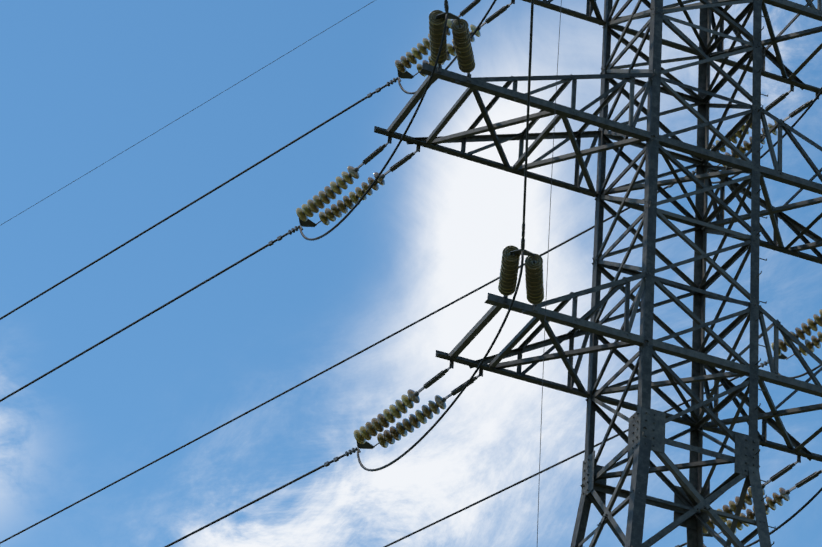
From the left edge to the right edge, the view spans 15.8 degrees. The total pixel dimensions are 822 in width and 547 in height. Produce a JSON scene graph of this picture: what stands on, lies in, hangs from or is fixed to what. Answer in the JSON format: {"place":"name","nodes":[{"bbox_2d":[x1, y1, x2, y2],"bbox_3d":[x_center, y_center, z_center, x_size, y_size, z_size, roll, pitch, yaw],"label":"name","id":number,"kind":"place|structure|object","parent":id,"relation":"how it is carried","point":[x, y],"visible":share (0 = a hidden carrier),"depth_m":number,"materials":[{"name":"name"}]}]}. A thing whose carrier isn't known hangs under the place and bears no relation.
{"place":"outdoors","nodes":[
{"label":"outdoors","id":0,"kind":"place"},
{"bbox_2d":[0,0,821,546],"label":"sky","id":1,"kind":"structure","parent":0,"point":[83,82],"materials":[{"name":"blue"}]},
{"label":"ground","id":2,"kind":"structure","parent":0,"visible":0},
{"bbox_2d":[0,0,821,546],"bbox_3d":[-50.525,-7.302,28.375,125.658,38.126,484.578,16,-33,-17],"label":"conductors","id":3,"kind":"structure","parent":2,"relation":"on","point":[392,334],"depth_m":53.44,"materials":[{"name":"grey metal"}]},
{"bbox_2d":[268,0,821,546],"bbox_3d":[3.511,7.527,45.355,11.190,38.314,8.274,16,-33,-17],"label":"pylon","id":4,"kind":"object","parent":2,"relation":"on","point":[696,516],"visible":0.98,"depth_m":49.94,"materials":[{"name":"metal"}]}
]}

